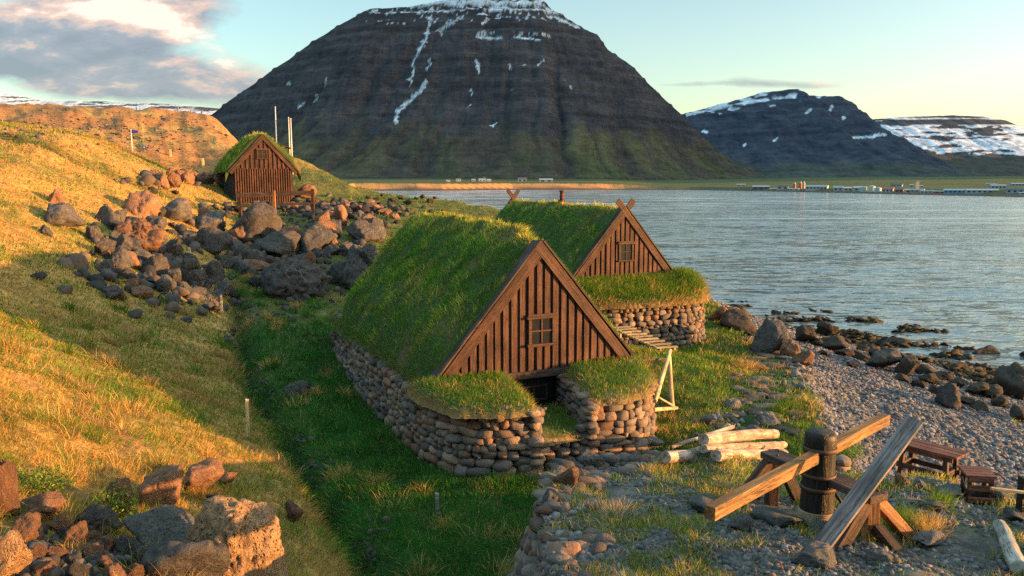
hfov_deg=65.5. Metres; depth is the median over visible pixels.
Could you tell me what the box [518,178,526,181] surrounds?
building
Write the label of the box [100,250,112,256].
boulder
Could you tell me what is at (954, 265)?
sea
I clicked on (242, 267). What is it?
boulder
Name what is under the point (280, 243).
boulder
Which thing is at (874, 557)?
boulder
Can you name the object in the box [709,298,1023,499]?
shingle
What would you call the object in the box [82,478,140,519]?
leafy plant
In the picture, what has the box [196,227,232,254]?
boulder
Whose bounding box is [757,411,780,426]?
boulder
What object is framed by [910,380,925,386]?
boulder
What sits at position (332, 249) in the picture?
boulder
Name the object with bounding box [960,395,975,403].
boulder
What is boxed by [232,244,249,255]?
boulder
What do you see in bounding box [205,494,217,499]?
boulder
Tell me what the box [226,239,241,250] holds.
boulder
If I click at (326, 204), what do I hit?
boulder
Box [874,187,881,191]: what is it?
storage tank
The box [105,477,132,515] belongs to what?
boulder
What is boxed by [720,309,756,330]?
boulder
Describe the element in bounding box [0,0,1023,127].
sky
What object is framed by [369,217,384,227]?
boulder
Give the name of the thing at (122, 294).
boulder
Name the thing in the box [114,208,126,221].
boulder
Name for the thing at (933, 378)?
boulder
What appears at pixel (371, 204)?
boulder
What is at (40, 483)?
leafy plant
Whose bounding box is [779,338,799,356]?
boulder
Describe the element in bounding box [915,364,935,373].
boulder
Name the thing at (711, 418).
boulder
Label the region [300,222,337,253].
boulder
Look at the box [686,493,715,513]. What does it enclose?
boulder
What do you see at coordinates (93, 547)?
boulder
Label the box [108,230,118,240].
boulder
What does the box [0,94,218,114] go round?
snow range
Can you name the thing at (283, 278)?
boulder
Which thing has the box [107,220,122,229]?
boulder
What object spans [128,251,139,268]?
boulder
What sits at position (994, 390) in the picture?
boulder
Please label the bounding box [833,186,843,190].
building
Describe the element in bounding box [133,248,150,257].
boulder
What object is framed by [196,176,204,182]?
boulder
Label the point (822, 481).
capstan
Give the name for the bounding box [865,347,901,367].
boulder
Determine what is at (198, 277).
boulder
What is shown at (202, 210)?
boulder
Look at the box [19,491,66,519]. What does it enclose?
boulder
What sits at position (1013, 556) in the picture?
log
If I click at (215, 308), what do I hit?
flat stone
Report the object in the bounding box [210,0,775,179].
mountain
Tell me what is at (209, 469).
boulder
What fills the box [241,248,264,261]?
boulder
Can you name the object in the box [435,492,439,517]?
stake
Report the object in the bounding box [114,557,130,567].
boulder
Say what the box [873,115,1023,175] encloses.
snowy plateau
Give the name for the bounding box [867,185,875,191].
storage tank
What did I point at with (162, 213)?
boulder
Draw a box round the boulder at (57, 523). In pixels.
[46,514,69,531]
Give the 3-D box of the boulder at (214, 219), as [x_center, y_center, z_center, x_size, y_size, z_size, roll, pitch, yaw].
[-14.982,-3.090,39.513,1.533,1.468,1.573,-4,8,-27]
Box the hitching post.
[990,476,1023,512]
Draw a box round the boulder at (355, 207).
[350,204,361,211]
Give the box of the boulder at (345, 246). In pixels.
[339,241,351,254]
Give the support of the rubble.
on the ground at (210, 151)
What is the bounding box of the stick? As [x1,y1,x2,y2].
[907,498,949,503]
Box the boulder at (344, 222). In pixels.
[340,219,346,226]
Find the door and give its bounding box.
[513,376,553,405]
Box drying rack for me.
[613,326,677,413]
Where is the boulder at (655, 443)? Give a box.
[648,435,663,449]
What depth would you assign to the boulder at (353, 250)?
38.05 m
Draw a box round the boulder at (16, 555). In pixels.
[0,530,32,575]
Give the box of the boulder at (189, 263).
[181,254,199,271]
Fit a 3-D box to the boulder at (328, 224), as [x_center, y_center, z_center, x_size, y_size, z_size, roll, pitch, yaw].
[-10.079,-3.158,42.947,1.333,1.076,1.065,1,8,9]
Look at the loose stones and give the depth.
19.01 m
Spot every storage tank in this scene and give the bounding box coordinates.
[860,186,866,191]
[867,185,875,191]
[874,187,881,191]
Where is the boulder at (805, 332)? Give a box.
[795,324,816,340]
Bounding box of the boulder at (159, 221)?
[145,216,167,229]
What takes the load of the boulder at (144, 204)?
on the ground at (210, 151)
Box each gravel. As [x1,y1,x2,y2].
[534,454,1023,575]
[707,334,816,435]
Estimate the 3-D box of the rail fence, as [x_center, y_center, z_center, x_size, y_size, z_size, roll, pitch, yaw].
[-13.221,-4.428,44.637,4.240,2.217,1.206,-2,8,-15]
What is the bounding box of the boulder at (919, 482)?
[913,479,928,490]
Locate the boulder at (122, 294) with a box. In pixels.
[110,285,126,300]
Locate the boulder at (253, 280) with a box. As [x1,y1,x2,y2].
[248,276,261,286]
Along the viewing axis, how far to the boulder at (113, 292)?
23.75 m
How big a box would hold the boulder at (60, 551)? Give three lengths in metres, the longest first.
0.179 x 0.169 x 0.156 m
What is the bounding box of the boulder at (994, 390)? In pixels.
[979,384,1002,397]
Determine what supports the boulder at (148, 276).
on the ground at (210, 151)
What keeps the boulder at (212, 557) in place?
on the ground at (210, 151)
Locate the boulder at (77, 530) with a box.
[62,520,87,548]
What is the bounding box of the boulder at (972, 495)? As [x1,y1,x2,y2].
[971,491,984,496]
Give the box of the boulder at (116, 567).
[103,562,126,575]
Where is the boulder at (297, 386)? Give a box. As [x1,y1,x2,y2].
[285,380,310,396]
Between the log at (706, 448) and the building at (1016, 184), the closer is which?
the log at (706, 448)
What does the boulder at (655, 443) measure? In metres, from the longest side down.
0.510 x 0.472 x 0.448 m
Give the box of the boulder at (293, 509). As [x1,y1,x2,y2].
[285,499,303,521]
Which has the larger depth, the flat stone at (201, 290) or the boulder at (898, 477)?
the flat stone at (201, 290)
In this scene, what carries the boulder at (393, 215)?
on the ground at (210, 151)
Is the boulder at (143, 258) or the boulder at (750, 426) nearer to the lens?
the boulder at (750, 426)
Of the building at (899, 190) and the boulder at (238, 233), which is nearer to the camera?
the boulder at (238, 233)
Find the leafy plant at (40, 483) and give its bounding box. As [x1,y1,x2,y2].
[17,463,76,495]
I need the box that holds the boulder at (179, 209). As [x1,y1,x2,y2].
[164,198,193,221]
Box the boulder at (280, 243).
[254,230,300,256]
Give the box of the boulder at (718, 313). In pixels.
[708,306,727,320]
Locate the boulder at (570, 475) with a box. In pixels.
[555,466,578,485]
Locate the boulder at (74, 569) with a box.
[65,563,93,575]
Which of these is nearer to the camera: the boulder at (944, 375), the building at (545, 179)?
the boulder at (944, 375)
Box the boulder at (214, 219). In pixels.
[195,211,225,230]
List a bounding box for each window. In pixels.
[256,148,267,158]
[526,313,557,347]
[617,241,635,261]
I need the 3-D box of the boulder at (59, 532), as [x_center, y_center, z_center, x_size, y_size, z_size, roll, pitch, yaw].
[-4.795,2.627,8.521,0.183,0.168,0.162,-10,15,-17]
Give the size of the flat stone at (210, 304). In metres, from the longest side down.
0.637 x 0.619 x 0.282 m
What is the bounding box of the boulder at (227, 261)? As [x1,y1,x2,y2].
[219,255,234,268]
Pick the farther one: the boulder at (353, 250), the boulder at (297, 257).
the boulder at (353, 250)
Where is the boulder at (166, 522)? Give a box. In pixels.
[121,504,194,547]
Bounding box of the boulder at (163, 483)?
[137,464,183,506]
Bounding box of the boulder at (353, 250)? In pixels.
[347,244,362,258]
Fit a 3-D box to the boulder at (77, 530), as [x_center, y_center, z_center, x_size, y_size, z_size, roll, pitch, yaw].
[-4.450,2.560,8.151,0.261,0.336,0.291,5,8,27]
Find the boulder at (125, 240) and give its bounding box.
[116,234,132,246]
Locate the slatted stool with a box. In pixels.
[957,465,996,503]
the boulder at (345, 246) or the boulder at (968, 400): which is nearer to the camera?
the boulder at (968, 400)
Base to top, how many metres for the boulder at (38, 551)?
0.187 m
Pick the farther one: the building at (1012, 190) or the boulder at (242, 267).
the building at (1012, 190)
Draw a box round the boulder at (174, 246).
[163,238,182,255]
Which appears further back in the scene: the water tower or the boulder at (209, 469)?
the water tower
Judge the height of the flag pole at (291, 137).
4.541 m
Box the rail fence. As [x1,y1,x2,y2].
[236,189,314,216]
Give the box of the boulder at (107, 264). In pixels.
[97,260,113,271]
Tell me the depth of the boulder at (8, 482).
8.66 m
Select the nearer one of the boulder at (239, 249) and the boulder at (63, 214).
the boulder at (63, 214)
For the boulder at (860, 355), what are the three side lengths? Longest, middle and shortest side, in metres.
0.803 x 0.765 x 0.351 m
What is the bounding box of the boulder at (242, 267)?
[236,261,249,274]
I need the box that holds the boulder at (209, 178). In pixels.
[204,173,215,183]
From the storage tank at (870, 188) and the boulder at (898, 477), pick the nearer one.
the boulder at (898, 477)
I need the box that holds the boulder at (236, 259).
[233,256,242,269]
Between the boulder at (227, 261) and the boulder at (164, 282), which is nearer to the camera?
the boulder at (164, 282)
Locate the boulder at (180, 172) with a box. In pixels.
[174,170,184,174]
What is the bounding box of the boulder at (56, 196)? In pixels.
[47,188,64,203]
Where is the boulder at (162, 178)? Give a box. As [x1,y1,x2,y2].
[158,172,169,188]
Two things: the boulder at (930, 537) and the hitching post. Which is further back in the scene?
the hitching post
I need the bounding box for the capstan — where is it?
[704,413,914,552]
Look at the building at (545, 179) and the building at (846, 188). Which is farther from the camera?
the building at (545, 179)
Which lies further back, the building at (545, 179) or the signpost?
the building at (545, 179)
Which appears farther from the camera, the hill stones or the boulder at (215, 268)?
the hill stones
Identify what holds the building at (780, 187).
on the ground at (210, 151)
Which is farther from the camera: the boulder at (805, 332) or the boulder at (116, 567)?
the boulder at (805, 332)
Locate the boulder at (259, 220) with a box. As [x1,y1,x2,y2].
[230,201,281,242]
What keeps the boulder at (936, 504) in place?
on the ground at (210, 151)
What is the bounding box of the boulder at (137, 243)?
[115,237,141,250]
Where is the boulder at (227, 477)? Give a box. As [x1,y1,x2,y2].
[218,472,236,483]
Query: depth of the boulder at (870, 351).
31.77 m
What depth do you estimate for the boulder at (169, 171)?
46.63 m
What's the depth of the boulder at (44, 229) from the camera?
27.25 m
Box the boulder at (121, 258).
[111,247,132,268]
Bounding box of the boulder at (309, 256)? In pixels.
[301,250,315,263]
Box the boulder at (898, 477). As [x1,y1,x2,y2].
[894,473,910,485]
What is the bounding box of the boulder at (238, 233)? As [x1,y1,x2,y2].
[227,225,245,243]
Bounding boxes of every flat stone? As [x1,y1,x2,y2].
[192,287,206,293]
[200,300,215,306]
[202,291,219,301]
[211,305,219,311]
[214,290,223,297]
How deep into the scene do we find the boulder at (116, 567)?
7.32 m
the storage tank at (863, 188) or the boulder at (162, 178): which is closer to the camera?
the boulder at (162, 178)
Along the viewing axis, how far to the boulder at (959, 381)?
27.44 m
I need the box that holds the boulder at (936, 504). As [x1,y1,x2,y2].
[918,499,943,509]
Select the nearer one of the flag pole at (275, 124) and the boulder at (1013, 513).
the boulder at (1013, 513)
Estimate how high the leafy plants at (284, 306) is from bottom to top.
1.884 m
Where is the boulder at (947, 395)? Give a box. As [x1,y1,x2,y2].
[935,383,960,408]
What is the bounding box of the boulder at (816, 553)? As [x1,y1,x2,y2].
[790,540,836,569]
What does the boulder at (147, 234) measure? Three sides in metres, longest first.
2.051 x 2.046 x 1.764 m
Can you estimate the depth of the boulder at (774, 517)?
8.79 m
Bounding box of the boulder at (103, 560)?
[96,554,115,568]
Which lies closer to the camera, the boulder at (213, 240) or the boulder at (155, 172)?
the boulder at (213, 240)
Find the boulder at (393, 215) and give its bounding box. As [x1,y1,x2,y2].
[389,213,399,219]
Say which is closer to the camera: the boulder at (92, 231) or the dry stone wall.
the dry stone wall
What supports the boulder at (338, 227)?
on the ground at (210, 151)
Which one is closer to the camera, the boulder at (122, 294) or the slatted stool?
the slatted stool
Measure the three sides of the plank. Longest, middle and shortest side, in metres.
1.940 x 0.172 x 0.066 m
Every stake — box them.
[220,295,222,314]
[245,399,249,438]
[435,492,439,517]
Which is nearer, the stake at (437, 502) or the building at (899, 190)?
the stake at (437, 502)
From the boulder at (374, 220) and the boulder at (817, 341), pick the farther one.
the boulder at (374, 220)
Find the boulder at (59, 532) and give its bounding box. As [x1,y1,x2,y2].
[55,527,67,537]
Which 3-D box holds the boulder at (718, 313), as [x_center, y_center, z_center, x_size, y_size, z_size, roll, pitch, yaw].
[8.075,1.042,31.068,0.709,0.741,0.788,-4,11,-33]
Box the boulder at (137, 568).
[122,563,144,575]
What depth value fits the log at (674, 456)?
11.78 m
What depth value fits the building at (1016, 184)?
745.13 m
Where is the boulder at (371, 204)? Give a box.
[365,202,380,208]
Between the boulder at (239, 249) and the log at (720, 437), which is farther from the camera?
the boulder at (239, 249)
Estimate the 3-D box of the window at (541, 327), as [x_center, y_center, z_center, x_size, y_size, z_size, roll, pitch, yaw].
[0.653,0.916,17.349,0.750,0.710,0.105,-3,8,-25]
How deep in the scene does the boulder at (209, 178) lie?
54.44 m
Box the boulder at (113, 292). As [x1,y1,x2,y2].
[102,284,121,299]
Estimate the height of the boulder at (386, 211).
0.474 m
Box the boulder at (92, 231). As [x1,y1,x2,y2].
[84,225,101,239]
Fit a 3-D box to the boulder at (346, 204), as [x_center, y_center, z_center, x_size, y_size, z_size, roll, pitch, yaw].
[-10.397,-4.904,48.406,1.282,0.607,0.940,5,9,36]
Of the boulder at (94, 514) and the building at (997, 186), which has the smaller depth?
the boulder at (94, 514)
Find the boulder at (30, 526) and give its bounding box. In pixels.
[10,512,44,541]
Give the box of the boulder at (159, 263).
[143,254,168,275]
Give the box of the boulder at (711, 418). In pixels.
[700,413,716,424]
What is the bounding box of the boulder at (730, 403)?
[724,399,741,409]
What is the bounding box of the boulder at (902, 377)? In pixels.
[895,373,909,381]
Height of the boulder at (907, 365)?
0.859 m
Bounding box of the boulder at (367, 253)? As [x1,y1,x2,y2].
[355,243,378,267]
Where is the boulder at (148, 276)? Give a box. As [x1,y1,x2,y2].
[142,271,154,283]
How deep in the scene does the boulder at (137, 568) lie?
7.42 m
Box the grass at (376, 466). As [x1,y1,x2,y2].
[0,120,1023,575]
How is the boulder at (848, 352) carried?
on the shingle
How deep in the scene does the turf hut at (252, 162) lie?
49.75 m
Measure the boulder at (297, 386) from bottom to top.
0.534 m
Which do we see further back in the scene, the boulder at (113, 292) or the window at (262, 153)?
the window at (262, 153)
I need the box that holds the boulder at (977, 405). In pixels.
[970,400,988,410]
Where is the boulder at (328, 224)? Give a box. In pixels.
[315,219,336,232]
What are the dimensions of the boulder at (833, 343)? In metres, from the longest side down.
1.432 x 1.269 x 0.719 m
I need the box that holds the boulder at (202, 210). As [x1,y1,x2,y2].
[198,206,209,215]
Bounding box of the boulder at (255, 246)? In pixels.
[249,243,261,250]
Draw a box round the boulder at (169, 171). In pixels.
[166,167,172,174]
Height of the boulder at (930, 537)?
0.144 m
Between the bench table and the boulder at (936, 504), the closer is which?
the boulder at (936, 504)
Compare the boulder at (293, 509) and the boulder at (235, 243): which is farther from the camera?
the boulder at (235, 243)
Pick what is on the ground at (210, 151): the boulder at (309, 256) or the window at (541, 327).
the boulder at (309, 256)
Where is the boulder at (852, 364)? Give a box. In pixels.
[847,361,859,367]
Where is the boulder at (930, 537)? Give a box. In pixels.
[911,530,946,545]
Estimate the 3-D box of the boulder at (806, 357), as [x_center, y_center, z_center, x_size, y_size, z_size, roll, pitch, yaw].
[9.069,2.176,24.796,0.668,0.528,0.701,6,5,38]
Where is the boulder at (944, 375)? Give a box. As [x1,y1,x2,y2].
[933,371,952,380]
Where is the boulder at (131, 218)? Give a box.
[124,216,137,221]
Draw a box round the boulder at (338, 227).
[329,219,342,232]
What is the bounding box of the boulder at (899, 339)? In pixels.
[882,337,911,343]
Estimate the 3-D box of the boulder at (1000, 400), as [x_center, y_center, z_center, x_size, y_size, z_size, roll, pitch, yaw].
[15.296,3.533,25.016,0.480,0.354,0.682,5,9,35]
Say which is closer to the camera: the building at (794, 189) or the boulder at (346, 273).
the boulder at (346, 273)
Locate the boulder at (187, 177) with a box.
[180,171,194,184]
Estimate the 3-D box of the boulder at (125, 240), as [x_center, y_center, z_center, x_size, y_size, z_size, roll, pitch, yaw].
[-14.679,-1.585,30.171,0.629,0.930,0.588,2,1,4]
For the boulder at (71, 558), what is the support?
on the ground at (210, 151)
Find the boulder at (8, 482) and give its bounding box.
[0,458,20,516]
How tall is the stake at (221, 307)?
0.864 m
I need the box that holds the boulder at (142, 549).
[128,545,147,565]
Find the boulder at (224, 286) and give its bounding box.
[213,280,231,295]
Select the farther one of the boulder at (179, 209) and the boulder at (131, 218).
the boulder at (179, 209)
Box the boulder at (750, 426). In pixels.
[741,424,760,429]
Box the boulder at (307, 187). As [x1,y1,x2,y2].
[294,183,316,197]
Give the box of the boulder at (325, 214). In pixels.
[314,210,329,220]
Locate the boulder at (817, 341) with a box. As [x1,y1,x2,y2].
[807,338,822,344]
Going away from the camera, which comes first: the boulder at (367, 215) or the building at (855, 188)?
the boulder at (367, 215)
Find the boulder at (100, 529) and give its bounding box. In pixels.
[97,526,113,535]
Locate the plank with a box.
[813,415,922,547]
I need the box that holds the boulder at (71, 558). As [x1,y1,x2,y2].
[65,550,81,564]
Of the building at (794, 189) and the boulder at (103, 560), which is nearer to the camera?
the boulder at (103, 560)
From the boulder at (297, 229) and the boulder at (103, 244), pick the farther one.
the boulder at (297, 229)
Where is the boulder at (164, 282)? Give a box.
[154,275,171,293]
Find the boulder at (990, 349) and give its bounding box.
[972,345,1000,354]
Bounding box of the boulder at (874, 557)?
[865,548,892,565]
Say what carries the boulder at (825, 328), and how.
on the ground at (210, 151)
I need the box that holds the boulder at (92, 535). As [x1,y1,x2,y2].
[85,530,101,541]
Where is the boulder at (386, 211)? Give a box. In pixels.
[376,208,391,214]
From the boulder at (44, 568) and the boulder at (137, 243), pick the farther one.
the boulder at (137, 243)
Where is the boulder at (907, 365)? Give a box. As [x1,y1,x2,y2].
[894,356,920,375]
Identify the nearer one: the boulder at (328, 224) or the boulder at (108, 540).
the boulder at (108, 540)
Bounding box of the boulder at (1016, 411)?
[1010,405,1023,419]
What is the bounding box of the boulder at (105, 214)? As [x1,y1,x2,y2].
[95,205,119,225]
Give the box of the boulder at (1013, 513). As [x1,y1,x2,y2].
[1003,507,1023,520]
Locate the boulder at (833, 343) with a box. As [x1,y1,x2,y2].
[819,336,848,350]
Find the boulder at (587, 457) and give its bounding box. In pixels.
[578,449,604,467]
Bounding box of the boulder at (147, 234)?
[114,217,164,251]
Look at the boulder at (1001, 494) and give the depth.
10.03 m
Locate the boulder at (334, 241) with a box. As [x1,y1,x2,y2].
[330,238,338,245]
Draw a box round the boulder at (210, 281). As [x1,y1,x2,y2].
[204,279,214,285]
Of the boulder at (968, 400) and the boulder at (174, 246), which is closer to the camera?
the boulder at (968, 400)
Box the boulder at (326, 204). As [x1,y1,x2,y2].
[320,202,330,207]
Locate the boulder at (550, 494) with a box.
[542,488,559,501]
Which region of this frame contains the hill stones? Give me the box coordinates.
[0,106,227,153]
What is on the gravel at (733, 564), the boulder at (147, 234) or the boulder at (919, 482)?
the boulder at (919, 482)
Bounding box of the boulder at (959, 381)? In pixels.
[946,377,970,386]
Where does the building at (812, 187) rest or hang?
on the ground at (210, 151)
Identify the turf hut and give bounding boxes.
[213,130,300,202]
[316,209,659,478]
[494,189,713,348]
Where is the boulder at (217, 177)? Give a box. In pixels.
[213,173,222,184]
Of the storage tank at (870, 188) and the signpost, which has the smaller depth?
the signpost
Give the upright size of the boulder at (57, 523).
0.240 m
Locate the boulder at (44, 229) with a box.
[39,224,53,236]
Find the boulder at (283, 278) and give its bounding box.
[258,257,328,299]
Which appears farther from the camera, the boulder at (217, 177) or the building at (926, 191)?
the building at (926, 191)
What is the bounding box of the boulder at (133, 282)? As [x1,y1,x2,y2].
[122,277,139,286]
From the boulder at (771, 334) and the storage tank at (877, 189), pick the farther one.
the storage tank at (877, 189)
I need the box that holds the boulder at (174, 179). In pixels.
[167,171,181,187]
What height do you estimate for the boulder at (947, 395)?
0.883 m
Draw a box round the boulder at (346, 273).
[329,255,368,289]
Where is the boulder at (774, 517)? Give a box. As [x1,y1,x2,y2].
[749,506,804,527]
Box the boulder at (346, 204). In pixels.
[333,202,349,209]
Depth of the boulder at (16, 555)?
7.02 m
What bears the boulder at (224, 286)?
on the ground at (210, 151)
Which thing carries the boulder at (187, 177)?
on the ground at (210, 151)
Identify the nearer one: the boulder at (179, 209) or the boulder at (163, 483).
the boulder at (163, 483)
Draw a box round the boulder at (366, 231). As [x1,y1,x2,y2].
[345,219,386,241]
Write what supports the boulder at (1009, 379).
on the ground at (210, 151)
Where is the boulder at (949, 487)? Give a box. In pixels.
[934,483,962,497]
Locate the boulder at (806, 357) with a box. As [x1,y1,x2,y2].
[791,350,814,365]
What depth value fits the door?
17.72 m
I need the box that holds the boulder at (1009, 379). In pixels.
[993,362,1023,400]
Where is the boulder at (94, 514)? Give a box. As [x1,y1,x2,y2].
[76,504,122,530]
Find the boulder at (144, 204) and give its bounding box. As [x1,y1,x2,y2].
[124,190,161,218]
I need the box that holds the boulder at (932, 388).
[929,385,938,393]
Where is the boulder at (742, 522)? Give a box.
[727,514,754,531]
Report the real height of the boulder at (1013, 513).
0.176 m
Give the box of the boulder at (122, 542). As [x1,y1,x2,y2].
[115,535,141,555]
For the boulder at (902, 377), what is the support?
on the shingle
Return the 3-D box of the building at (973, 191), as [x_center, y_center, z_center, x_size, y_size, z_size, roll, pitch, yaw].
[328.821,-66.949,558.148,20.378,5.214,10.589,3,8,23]
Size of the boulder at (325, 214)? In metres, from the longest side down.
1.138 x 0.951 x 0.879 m
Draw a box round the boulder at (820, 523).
[808,519,826,533]
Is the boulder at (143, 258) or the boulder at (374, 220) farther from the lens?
the boulder at (374, 220)
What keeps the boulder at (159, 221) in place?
on the ground at (210, 151)
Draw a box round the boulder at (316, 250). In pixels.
[312,247,322,256]
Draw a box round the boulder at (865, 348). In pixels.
[856,345,869,350]
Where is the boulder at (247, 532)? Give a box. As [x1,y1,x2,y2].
[184,494,288,575]
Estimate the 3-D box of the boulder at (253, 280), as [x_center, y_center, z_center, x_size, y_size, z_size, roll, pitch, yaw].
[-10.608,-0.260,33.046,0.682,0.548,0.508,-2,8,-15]
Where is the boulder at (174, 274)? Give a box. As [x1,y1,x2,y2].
[164,268,180,281]
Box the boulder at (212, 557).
[138,539,230,575]
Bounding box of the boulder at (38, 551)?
[31,543,48,558]
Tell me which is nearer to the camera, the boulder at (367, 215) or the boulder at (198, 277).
the boulder at (198, 277)
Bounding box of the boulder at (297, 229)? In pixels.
[280,225,303,235]
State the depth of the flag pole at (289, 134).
62.14 m
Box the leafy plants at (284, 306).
[201,291,391,567]
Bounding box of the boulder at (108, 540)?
[98,534,114,552]
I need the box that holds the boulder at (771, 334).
[749,317,789,353]
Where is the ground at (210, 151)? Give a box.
[0,103,1023,575]
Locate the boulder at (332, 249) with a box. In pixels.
[322,243,341,255]
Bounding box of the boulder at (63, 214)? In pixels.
[44,202,86,226]
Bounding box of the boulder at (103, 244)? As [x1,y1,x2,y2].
[94,237,116,252]
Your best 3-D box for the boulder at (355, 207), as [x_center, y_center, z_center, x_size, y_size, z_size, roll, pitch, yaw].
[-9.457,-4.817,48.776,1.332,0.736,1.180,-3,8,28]
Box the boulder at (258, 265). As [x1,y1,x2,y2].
[243,259,269,271]
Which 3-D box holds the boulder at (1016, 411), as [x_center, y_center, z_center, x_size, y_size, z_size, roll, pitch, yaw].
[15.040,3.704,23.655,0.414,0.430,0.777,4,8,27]
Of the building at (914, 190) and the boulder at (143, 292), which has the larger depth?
the building at (914, 190)
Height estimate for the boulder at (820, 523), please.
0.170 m
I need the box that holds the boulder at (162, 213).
[158,207,165,216]
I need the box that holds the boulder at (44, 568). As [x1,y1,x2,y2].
[33,560,57,575]
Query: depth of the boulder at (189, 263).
30.79 m
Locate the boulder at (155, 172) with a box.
[150,169,159,176]
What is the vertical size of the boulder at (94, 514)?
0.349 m
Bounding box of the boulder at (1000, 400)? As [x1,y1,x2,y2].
[990,395,1007,405]
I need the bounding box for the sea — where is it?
[378,190,1023,367]
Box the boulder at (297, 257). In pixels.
[291,253,306,260]
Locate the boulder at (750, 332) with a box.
[744,329,755,335]
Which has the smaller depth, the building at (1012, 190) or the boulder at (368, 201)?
the boulder at (368, 201)
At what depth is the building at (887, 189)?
655.89 m
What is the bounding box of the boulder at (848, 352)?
[834,349,854,356]
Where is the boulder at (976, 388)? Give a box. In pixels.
[965,382,989,394]
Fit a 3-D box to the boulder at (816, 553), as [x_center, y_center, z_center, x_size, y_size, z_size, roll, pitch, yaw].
[2.933,2.557,7.711,0.425,0.205,0.445,4,8,28]
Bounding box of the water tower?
[913,181,919,188]
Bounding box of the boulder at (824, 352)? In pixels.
[818,350,829,355]
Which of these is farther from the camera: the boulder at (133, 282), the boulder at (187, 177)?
the boulder at (187, 177)
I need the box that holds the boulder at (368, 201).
[361,199,374,204]
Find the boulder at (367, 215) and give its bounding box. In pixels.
[361,213,375,218]
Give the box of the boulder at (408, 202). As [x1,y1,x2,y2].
[403,200,411,204]
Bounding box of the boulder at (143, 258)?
[136,253,146,260]
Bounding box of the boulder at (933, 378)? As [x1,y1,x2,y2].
[918,373,940,383]
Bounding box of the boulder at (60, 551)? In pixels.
[45,546,67,558]
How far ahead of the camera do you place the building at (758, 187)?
908.36 m
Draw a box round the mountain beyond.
[681,89,986,177]
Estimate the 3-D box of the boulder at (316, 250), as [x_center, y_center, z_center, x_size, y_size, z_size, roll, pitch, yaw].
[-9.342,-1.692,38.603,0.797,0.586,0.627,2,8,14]
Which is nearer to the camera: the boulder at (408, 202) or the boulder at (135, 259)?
the boulder at (135, 259)
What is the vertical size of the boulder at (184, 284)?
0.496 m
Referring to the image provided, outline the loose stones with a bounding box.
[684,351,809,441]
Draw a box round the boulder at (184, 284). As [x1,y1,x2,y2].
[176,281,191,289]
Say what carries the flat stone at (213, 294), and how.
on the ground at (210, 151)
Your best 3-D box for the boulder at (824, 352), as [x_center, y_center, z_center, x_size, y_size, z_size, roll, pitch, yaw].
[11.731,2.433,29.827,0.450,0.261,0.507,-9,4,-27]
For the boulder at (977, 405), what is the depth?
24.07 m
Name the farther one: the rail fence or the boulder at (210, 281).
the rail fence
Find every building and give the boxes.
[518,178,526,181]
[539,178,552,181]
[752,185,769,189]
[776,185,788,189]
[789,188,799,190]
[805,185,828,190]
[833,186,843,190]
[842,187,851,190]
[852,186,861,191]
[882,187,893,191]
[895,188,904,192]
[910,189,924,192]
[920,190,933,192]
[943,189,963,192]
[964,189,998,193]
[989,184,1006,188]
[1005,188,1023,193]
[1010,183,1023,185]
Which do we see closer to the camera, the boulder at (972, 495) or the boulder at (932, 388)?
the boulder at (972, 495)
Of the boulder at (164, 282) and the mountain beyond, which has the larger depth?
the mountain beyond
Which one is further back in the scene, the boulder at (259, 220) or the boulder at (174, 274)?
the boulder at (259, 220)
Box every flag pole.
[275,106,276,142]
[288,117,289,153]
[290,118,292,156]
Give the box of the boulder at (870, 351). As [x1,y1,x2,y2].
[867,348,880,355]
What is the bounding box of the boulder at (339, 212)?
[330,205,347,219]
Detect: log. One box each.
[660,447,783,463]
[670,425,734,448]
[698,429,779,444]
[699,441,787,453]
[710,448,787,461]
[992,519,1023,574]
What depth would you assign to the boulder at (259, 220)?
39.27 m
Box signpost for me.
[130,129,138,150]
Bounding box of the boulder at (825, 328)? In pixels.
[816,322,838,335]
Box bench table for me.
[896,438,968,483]
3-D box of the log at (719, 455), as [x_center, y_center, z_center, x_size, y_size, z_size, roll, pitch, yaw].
[4.240,2.897,13.865,0.199,0.200,5.079,4,-8,30]
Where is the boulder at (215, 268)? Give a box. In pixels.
[206,260,224,281]
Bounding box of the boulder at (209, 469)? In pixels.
[181,457,223,491]
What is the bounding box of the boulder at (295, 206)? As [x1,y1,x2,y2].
[283,201,298,209]
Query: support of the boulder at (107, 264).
on the ground at (210, 151)
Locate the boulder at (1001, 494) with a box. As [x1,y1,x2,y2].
[973,485,1016,501]
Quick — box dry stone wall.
[507,448,851,575]
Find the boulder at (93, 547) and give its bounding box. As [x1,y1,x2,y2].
[81,542,104,556]
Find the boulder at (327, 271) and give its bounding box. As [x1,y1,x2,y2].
[325,266,330,274]
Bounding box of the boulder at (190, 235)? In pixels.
[181,230,197,240]
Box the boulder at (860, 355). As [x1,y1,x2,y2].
[851,350,870,360]
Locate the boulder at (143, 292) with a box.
[130,285,153,299]
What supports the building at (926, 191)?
on the ground at (210, 151)
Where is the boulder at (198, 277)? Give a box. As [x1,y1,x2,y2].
[189,269,207,285]
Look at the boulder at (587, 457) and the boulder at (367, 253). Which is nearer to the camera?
the boulder at (587, 457)
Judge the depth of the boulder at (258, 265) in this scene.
35.35 m
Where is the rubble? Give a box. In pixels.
[15,168,434,575]
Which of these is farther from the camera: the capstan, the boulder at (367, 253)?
the boulder at (367, 253)
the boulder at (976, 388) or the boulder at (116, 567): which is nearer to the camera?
the boulder at (116, 567)

